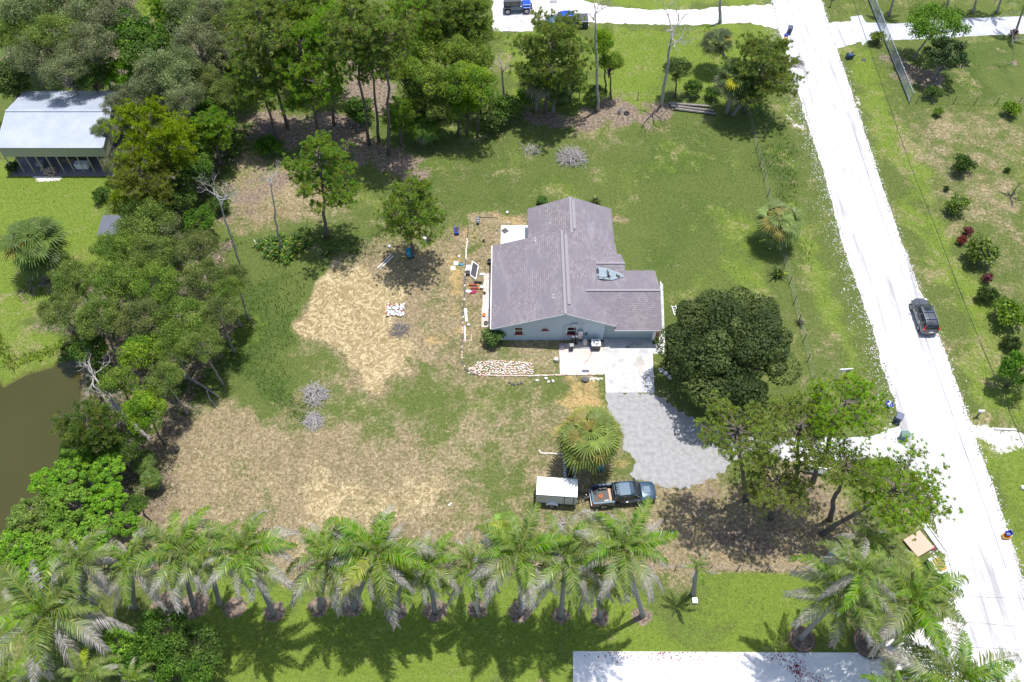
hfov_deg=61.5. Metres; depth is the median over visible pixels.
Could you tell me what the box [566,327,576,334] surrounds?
window
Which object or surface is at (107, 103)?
melaleuca tree
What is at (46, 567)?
broadleaf tree
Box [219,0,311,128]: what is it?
pine tree
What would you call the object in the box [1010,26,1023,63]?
dead tree
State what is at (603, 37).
acacia tree
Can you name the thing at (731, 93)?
fan palm
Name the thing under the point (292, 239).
broad leaved plant
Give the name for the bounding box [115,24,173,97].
broadleaf tree
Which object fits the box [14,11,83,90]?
willow like tree
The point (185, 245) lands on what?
willow like tree
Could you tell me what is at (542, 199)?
shrub
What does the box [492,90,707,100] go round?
wire fence
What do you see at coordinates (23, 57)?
melaleuca tree
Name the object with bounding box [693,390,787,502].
pine tree
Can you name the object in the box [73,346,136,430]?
dead tree
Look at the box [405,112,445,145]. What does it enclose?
fan palm
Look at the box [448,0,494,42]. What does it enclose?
pine tree
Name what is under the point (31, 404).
pond water
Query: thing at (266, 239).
broad leaved plant
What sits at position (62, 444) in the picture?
broadleaf tree
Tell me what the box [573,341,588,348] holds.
equipment pad
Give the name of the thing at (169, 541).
feather palm
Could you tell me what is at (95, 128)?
melaleuca tree
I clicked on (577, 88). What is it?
broadleaf tree
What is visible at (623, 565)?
feather palm
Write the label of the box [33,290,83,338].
willow like tree
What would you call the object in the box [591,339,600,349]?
air conditioner
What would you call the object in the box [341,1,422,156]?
pine tree
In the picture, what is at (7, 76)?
broadleaf tree
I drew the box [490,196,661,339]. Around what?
house
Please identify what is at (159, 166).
willow like tree
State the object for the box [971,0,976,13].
feather palm
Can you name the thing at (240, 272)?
willow like tree
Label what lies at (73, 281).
willow like tree
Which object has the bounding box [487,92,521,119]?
shrub
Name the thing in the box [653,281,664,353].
side walk
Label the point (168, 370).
willow like tree
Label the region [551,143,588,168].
brush pile
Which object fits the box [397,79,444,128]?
acacia tree
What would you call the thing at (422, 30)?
pine tree
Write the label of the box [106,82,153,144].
melaleuca tree
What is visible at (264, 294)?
tall grass
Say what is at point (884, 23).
chain link fence
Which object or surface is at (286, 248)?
broad leaved plant
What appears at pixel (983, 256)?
overhead cable
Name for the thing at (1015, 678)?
feather palm
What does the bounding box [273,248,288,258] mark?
broad leaved plant
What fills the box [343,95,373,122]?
shrub
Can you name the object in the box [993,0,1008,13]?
feather palm
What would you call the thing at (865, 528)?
feather palm
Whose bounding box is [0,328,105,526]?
bank grass
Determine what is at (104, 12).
melaleuca tree
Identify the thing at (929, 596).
feather palm
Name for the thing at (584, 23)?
pickup truck
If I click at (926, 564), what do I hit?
debris pile
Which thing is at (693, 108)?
log
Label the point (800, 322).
spiky plant
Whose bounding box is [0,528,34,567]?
broadleaf tree
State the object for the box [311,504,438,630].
feather palm
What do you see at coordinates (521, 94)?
shrub
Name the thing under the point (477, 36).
acacia tree
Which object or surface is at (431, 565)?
wire fence
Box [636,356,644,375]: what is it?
driveway stain
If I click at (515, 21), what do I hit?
concrete pad
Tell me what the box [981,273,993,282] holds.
shrub
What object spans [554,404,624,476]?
fan palm
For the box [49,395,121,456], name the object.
pine tree
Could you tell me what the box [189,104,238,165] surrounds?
pine tree
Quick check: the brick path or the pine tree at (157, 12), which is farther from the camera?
the pine tree at (157, 12)
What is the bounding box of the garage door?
[604,325,651,337]
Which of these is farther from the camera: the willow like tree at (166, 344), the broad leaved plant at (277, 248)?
the broad leaved plant at (277, 248)
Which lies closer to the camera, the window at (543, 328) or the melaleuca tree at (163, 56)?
the window at (543, 328)
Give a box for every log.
[669,102,709,106]
[671,104,713,111]
[675,107,715,114]
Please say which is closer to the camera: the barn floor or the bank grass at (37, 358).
the bank grass at (37, 358)
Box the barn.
[0,91,134,172]
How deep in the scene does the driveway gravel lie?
81.35 m
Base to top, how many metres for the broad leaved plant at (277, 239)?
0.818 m
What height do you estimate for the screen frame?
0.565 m
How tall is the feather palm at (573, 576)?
14.944 m
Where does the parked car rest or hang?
on the road
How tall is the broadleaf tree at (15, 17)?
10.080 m
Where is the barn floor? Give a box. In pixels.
[11,119,134,175]
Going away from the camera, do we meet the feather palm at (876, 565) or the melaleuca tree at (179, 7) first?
the feather palm at (876, 565)
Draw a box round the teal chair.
[406,247,414,259]
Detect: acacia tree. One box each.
[97,365,139,416]
[115,331,165,371]
[118,384,168,445]
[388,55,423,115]
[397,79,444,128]
[398,38,442,108]
[406,62,454,139]
[418,86,464,138]
[425,12,455,61]
[434,33,471,86]
[437,59,475,136]
[445,83,483,135]
[446,8,476,64]
[456,62,501,137]
[458,41,494,113]
[460,16,501,92]
[588,25,615,94]
[598,51,624,97]
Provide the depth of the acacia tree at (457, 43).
101.17 m
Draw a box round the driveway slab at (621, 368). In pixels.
[604,338,654,392]
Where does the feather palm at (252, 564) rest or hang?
on the ground at (998, 72)
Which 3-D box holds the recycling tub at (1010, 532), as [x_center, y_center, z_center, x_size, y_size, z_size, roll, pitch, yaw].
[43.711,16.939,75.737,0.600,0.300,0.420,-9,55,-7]
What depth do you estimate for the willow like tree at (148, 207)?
88.49 m
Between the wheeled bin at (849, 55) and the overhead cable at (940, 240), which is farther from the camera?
the wheeled bin at (849, 55)
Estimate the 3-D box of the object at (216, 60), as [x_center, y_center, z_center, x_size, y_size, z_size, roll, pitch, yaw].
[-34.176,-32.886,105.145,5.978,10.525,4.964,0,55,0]
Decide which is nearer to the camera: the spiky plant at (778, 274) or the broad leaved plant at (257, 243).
the spiky plant at (778, 274)
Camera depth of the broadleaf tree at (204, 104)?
100.35 m
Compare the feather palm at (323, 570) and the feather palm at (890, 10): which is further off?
the feather palm at (890, 10)
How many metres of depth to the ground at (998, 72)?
88.26 m
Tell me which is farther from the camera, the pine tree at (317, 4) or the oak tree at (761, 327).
the pine tree at (317, 4)
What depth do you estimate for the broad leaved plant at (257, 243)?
95.39 m
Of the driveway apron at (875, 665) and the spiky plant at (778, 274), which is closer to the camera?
the driveway apron at (875, 665)
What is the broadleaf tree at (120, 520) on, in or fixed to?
on the ground at (998, 72)
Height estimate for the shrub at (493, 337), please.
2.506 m
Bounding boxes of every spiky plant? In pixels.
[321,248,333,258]
[588,194,605,206]
[766,264,788,280]
[795,319,804,329]
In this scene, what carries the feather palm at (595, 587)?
on the ground at (998, 72)
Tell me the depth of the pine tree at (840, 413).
67.49 m
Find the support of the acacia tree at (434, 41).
on the ground at (998, 72)
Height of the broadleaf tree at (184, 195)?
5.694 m
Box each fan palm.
[0,214,72,279]
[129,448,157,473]
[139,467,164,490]
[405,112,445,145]
[485,511,521,544]
[516,59,558,111]
[539,73,573,112]
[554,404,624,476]
[697,27,734,59]
[711,56,762,114]
[731,77,768,116]
[752,197,805,250]
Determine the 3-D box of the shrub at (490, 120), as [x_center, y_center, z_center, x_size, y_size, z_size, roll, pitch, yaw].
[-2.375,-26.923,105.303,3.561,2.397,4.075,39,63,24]
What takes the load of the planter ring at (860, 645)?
on the ground at (998, 72)
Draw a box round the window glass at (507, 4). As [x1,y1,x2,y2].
[504,2,520,6]
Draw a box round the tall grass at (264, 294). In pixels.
[10,0,815,547]
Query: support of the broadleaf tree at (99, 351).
on the ground at (998, 72)
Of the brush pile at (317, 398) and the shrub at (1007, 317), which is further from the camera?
the shrub at (1007, 317)
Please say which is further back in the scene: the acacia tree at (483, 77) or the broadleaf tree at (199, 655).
the acacia tree at (483, 77)
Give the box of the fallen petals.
[584,652,823,681]
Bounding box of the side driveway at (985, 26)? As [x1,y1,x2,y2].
[850,15,1023,44]
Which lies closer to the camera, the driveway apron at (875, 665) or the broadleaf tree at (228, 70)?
the driveway apron at (875, 665)
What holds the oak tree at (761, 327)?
on the ground at (998, 72)
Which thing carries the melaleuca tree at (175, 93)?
on the ground at (998, 72)
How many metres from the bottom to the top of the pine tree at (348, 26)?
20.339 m
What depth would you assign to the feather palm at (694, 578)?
67.79 m
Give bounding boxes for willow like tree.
[0,17,46,90]
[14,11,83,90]
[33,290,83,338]
[45,258,101,321]
[72,295,129,360]
[83,258,142,320]
[87,228,135,277]
[109,194,176,260]
[113,295,171,341]
[126,231,178,291]
[130,256,183,320]
[142,359,188,415]
[149,151,175,188]
[149,295,207,355]
[154,333,194,381]
[171,227,222,277]
[172,322,226,385]
[178,59,224,129]
[179,255,226,311]
[199,293,245,353]
[205,13,235,40]
[205,76,239,130]
[206,274,244,327]
[217,260,251,320]
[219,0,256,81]
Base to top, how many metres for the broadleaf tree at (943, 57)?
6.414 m
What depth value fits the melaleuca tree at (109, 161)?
92.34 m
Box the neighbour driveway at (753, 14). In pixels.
[492,0,776,31]
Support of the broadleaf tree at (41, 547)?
on the ground at (998, 72)
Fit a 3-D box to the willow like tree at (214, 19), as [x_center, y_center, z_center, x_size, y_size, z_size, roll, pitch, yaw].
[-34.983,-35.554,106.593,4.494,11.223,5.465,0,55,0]
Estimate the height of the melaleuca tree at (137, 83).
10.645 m
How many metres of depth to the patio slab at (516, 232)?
96.70 m
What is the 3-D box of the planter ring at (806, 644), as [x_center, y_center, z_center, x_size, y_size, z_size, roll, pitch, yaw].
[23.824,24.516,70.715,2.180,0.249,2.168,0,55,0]
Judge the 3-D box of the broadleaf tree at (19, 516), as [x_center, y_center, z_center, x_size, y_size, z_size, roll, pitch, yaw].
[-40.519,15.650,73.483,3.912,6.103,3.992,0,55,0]
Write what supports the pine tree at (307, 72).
on the ground at (998, 72)
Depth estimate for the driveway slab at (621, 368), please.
86.44 m
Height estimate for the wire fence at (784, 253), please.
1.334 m
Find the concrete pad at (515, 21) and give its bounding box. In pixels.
[493,12,532,30]
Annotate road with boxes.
[772,0,1023,681]
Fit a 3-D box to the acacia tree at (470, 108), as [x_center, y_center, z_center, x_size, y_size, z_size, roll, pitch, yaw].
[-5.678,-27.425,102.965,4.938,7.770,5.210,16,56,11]
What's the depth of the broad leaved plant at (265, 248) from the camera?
94.53 m
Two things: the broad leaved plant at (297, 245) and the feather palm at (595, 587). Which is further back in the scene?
the broad leaved plant at (297, 245)
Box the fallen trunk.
[181,373,219,409]
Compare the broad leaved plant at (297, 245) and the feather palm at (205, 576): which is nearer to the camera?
the feather palm at (205, 576)
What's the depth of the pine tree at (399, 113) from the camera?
100.74 m
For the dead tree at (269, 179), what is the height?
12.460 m
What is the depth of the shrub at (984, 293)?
90.18 m
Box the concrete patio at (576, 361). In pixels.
[559,342,604,373]
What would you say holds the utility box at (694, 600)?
on the ground at (998, 72)
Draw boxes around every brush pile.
[246,119,283,141]
[296,409,326,431]
[297,380,331,409]
[389,320,411,337]
[518,142,541,157]
[547,513,570,530]
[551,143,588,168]
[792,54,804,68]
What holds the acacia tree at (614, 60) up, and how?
on the ground at (998, 72)
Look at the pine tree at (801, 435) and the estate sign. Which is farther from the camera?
the estate sign
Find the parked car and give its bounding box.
[909,298,939,334]
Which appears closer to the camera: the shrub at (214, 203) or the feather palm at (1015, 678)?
the feather palm at (1015, 678)
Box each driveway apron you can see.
[828,21,860,49]
[869,641,967,681]
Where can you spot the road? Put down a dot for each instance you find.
(979, 553)
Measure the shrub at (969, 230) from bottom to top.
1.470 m
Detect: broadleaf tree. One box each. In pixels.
[0,4,30,36]
[0,55,34,95]
[0,80,33,99]
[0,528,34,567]
[4,494,52,535]
[9,551,46,590]
[27,466,60,498]
[29,517,79,559]
[42,552,82,591]
[45,482,97,530]
[53,447,92,486]
[58,429,97,459]
[65,334,109,367]
[66,57,115,90]
[69,513,117,557]
[86,438,127,474]
[87,481,129,517]
[88,454,130,495]
[97,625,147,664]
[99,5,151,57]
[102,55,135,87]
[111,511,145,547]
[113,429,147,461]
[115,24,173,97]
[115,632,178,681]
[124,493,153,526]
[133,605,197,667]
[143,18,187,64]
[157,178,198,215]
[168,618,225,679]
[169,148,214,194]
[178,653,214,681]
[179,127,219,157]
[182,204,215,230]
[188,95,234,143]
[213,52,250,92]
[563,68,590,101]
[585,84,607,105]
[662,55,692,97]
[923,34,971,80]
[997,349,1023,387]
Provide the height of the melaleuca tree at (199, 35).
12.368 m
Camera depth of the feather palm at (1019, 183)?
98.76 m
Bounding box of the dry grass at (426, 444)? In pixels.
[114,206,871,578]
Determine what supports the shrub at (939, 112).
on the ground at (998, 72)
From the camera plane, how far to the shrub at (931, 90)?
109.12 m
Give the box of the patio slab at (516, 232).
[501,225,527,243]
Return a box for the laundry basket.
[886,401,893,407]
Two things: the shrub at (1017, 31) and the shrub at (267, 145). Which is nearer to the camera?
the shrub at (267, 145)
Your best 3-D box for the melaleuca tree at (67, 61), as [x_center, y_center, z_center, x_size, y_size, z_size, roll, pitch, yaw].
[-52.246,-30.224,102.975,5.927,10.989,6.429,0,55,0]
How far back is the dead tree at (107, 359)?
83.31 m
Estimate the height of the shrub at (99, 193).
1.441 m
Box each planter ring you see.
[788,626,814,652]
[853,627,885,658]
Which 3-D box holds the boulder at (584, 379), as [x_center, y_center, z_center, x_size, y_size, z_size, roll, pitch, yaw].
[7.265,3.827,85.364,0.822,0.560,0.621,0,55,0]
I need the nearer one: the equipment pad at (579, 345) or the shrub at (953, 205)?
the equipment pad at (579, 345)
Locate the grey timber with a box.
[994,428,1016,430]
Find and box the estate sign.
[835,368,852,378]
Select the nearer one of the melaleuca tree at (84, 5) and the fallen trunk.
the fallen trunk
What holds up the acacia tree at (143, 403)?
on the ground at (998, 72)
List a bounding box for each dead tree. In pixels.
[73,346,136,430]
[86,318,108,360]
[92,381,150,440]
[195,172,241,266]
[255,158,285,249]
[492,51,509,94]
[587,0,609,111]
[656,0,693,106]
[718,0,721,23]
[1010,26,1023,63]
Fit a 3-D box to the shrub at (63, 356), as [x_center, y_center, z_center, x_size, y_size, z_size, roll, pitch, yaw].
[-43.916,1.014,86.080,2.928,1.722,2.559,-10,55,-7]
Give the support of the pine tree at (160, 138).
on the ground at (998, 72)
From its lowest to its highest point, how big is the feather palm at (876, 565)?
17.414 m
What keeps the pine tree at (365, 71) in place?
on the ground at (998, 72)
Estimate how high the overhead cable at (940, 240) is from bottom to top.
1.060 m
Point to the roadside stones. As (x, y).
(956, 390)
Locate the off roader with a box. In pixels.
[503,0,532,14]
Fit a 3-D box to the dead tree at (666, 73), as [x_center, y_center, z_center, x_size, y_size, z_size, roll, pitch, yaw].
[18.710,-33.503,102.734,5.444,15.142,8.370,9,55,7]
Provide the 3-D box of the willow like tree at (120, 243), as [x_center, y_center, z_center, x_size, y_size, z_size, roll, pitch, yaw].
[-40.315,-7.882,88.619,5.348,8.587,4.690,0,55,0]
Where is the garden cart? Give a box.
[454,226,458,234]
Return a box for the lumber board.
[608,488,612,500]
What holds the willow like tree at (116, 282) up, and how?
on the ground at (998, 72)
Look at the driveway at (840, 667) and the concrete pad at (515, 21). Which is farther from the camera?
the concrete pad at (515, 21)
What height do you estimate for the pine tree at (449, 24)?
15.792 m
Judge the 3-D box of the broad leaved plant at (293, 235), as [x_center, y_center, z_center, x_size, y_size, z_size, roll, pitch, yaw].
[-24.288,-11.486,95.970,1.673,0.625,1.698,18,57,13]
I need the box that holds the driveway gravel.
[605,393,795,488]
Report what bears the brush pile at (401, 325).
on the ground at (998, 72)
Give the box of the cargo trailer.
[535,476,588,507]
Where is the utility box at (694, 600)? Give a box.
[692,597,697,603]
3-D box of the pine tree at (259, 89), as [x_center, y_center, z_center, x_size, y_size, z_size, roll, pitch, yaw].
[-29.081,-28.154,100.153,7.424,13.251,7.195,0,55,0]
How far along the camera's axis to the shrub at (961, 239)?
95.20 m
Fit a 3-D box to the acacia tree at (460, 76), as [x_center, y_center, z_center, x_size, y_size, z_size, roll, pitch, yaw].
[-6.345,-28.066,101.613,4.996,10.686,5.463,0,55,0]
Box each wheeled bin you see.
[787,25,792,33]
[845,52,854,59]
[894,411,904,422]
[899,431,910,441]
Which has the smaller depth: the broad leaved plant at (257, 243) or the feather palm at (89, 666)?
the feather palm at (89, 666)
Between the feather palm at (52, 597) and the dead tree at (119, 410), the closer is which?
the feather palm at (52, 597)
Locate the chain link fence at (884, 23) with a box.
[869,0,914,102]
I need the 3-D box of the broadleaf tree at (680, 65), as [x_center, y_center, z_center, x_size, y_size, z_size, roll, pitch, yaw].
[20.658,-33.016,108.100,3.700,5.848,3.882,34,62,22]
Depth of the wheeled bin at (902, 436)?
80.92 m
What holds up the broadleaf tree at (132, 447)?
on the ground at (998, 72)
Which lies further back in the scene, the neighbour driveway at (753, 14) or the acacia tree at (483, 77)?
the neighbour driveway at (753, 14)
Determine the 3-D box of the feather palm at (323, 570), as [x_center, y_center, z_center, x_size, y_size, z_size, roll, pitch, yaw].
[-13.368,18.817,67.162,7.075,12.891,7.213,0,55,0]
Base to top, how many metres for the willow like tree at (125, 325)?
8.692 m
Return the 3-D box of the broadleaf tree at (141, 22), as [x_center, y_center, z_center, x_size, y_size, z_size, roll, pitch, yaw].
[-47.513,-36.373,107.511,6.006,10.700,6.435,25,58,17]
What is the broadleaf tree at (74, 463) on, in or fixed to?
on the ground at (998, 72)
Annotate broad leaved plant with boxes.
[252,236,262,248]
[259,234,272,245]
[259,245,278,257]
[261,234,285,243]
[264,246,279,256]
[265,250,277,259]
[271,243,284,251]
[272,233,284,244]
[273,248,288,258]
[276,251,287,259]
[280,244,293,253]
[281,247,295,264]
[282,232,302,243]
[287,231,299,242]
[290,240,304,250]
[299,236,312,251]
[301,240,312,247]
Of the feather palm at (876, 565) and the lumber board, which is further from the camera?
the lumber board
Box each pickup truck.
[545,10,588,28]
[588,477,656,508]
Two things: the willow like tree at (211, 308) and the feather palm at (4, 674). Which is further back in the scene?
the willow like tree at (211, 308)
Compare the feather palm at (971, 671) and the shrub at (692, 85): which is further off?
the shrub at (692, 85)
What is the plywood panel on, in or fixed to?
on the ground at (998, 72)
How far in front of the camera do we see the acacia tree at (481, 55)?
100.48 m
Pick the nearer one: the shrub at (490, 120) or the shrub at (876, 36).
the shrub at (490, 120)
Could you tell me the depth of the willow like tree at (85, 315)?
80.83 m
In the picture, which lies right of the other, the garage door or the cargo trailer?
the garage door
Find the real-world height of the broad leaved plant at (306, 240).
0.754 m
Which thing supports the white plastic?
on the ground at (998, 72)
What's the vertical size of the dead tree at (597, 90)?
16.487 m
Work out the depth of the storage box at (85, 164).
102.17 m
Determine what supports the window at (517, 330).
in the house
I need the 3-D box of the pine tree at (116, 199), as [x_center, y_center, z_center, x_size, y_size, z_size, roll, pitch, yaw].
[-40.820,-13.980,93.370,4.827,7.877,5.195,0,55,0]
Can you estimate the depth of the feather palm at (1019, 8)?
114.99 m
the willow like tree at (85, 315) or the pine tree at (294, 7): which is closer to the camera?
the willow like tree at (85, 315)
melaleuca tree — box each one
[0,0,63,72]
[3,29,58,90]
[36,41,89,95]
[42,0,99,38]
[63,19,119,90]
[83,0,142,64]
[89,115,114,148]
[97,95,131,148]
[99,147,125,176]
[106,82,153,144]
[124,57,171,136]
[138,40,200,128]
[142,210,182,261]
[160,0,211,65]
[161,75,207,154]
[167,17,224,96]
[193,0,241,32]
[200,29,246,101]
[264,0,292,19]
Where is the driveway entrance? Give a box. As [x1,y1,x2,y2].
[780,426,923,479]
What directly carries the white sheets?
on the ground at (998, 72)
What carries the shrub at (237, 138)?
on the ground at (998, 72)
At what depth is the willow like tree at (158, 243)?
85.56 m
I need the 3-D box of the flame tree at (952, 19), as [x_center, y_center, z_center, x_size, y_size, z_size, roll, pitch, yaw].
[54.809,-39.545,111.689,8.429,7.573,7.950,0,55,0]
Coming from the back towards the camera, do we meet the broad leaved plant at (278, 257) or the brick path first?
the broad leaved plant at (278, 257)
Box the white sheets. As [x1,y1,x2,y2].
[921,523,946,553]
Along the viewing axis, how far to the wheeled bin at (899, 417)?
82.01 m
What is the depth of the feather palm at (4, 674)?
61.40 m
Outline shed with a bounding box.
[97,215,140,246]
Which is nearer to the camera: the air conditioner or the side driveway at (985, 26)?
the air conditioner
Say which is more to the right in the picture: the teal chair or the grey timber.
the grey timber
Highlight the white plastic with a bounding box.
[464,308,467,321]
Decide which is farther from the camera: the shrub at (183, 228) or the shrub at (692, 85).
the shrub at (692, 85)
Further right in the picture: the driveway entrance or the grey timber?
the grey timber
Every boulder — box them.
[581,377,588,381]
[825,552,835,557]
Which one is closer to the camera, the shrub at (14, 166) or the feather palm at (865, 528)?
the feather palm at (865, 528)
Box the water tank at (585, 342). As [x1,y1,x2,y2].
[582,338,588,345]
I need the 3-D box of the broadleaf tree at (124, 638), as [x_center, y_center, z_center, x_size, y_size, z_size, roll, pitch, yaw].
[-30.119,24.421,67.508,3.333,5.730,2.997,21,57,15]
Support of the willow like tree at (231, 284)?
on the ground at (998, 72)
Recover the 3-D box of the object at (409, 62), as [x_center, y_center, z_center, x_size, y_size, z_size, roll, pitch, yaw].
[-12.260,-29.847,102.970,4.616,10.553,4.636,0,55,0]
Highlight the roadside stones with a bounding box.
[759,0,1023,681]
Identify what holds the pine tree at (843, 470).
on the ground at (998, 72)
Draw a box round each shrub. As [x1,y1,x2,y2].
[5,161,19,172]
[57,340,86,362]
[91,186,110,201]
[182,219,206,234]
[206,193,230,212]
[217,129,247,156]
[252,133,283,155]
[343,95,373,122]
[478,107,508,131]
[480,326,505,347]
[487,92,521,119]
[515,88,542,104]
[536,195,547,204]
[551,90,572,111]
[683,79,703,95]
[704,85,722,97]
[869,31,886,44]
[923,85,943,98]
[932,107,944,115]
[943,192,971,217]
[952,153,978,172]
[956,235,967,244]
[963,226,974,235]
[965,232,1000,266]
[975,284,1002,302]
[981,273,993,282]
[991,296,1023,325]
[1001,99,1022,115]
[1002,334,1022,350]
[1010,29,1018,35]
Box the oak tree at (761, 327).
[653,285,802,413]
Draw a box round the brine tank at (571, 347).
[569,343,573,350]
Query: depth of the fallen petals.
69.86 m
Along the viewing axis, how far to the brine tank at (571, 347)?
86.98 m
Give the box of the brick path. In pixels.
[482,273,490,326]
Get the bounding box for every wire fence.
[112,559,677,568]
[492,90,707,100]
[709,564,832,570]
[748,107,819,397]
[916,95,1022,104]
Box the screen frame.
[470,261,478,279]
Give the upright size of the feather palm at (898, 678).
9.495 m
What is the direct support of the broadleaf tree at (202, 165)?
on the ground at (998, 72)
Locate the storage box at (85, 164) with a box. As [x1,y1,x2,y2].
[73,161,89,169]
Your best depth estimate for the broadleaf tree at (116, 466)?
74.25 m
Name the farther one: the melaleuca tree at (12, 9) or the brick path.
the melaleuca tree at (12, 9)
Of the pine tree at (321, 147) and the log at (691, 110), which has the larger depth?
the log at (691, 110)
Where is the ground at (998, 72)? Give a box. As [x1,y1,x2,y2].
[0,0,1023,681]
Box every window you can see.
[514,327,522,334]
[541,327,548,330]
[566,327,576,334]
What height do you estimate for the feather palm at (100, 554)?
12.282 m
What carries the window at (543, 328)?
in the house
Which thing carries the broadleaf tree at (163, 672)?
on the ground at (998, 72)
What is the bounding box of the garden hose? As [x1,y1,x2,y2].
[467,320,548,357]
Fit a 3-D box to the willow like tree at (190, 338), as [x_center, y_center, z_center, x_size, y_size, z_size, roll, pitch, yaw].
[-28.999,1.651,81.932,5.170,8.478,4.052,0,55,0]
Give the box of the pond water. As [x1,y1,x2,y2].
[0,357,81,535]
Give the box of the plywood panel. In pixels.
[903,530,933,556]
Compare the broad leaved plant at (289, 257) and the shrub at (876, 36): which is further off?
the shrub at (876, 36)
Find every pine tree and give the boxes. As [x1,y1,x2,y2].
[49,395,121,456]
[99,94,199,187]
[103,183,149,222]
[107,144,182,219]
[142,0,184,25]
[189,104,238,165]
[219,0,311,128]
[223,45,286,142]
[260,20,356,133]
[274,0,317,62]
[279,129,365,238]
[293,0,354,125]
[295,0,354,92]
[316,0,394,145]
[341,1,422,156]
[343,37,398,142]
[372,167,448,257]
[380,0,441,56]
[380,95,420,145]
[411,0,475,68]
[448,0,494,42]
[504,6,599,113]
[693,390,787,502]
[720,31,808,113]
[732,442,826,520]
[763,383,845,493]
[803,363,891,484]
[816,433,887,522]
[819,432,963,541]
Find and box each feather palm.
[0,547,135,681]
[0,651,55,681]
[38,524,127,607]
[54,644,121,681]
[98,527,177,616]
[118,657,154,681]
[121,505,234,615]
[158,519,253,606]
[194,509,300,616]
[285,517,378,618]
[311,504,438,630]
[372,536,441,613]
[392,530,463,613]
[435,533,513,614]
[466,502,574,615]
[517,511,611,618]
[560,539,623,619]
[572,496,679,618]
[675,552,715,596]
[781,542,896,649]
[815,536,900,642]
[815,545,969,673]
[834,510,893,563]
[858,646,944,681]
[876,623,1022,681]
[887,0,893,16]
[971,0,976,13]
[986,667,1020,681]
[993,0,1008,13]
[1000,0,1023,36]
[1008,177,1023,195]
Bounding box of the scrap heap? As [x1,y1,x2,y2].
[386,303,404,316]
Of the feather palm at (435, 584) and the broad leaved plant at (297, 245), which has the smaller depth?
the feather palm at (435, 584)
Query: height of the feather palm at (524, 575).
15.446 m
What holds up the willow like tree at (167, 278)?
on the ground at (998, 72)
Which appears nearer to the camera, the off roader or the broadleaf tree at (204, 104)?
the broadleaf tree at (204, 104)
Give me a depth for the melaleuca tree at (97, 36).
100.59 m
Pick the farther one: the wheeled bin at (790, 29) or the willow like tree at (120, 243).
the wheeled bin at (790, 29)
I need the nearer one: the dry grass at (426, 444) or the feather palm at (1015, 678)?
the feather palm at (1015, 678)
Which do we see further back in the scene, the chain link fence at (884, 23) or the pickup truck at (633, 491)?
the chain link fence at (884, 23)
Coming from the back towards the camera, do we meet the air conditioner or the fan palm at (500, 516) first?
the air conditioner
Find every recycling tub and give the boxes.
[1001,533,1010,538]
[1005,530,1012,535]
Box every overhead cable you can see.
[853,1,1023,444]
[913,92,1023,313]
[932,145,1023,336]
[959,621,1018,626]
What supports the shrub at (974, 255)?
on the ground at (998, 72)
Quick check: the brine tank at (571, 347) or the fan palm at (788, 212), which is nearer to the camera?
the brine tank at (571, 347)
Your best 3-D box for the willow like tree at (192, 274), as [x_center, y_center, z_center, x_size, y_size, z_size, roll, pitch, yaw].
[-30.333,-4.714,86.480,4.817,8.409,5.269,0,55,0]
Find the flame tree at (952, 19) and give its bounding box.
[905,2,971,59]
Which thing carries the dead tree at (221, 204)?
on the ground at (998, 72)
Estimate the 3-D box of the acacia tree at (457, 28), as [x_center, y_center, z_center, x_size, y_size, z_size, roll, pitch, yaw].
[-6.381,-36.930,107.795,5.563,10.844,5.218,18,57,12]
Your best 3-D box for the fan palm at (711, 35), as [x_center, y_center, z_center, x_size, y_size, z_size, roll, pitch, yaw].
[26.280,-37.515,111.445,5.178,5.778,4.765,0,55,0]
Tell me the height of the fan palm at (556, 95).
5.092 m
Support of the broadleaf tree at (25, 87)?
on the ground at (998, 72)
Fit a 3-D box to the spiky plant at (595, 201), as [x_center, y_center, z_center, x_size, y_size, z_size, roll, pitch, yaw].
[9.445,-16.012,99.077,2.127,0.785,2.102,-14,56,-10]
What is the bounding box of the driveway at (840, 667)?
[573,651,871,681]
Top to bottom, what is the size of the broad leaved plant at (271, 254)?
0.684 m
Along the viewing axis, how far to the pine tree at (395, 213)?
87.66 m
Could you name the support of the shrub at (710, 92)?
on the ground at (998, 72)
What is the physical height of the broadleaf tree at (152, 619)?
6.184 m
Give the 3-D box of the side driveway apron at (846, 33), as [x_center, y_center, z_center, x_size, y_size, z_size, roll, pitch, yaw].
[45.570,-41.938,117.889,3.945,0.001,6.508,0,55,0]
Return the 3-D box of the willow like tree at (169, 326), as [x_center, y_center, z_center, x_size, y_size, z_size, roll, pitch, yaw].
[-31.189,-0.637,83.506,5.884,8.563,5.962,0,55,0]

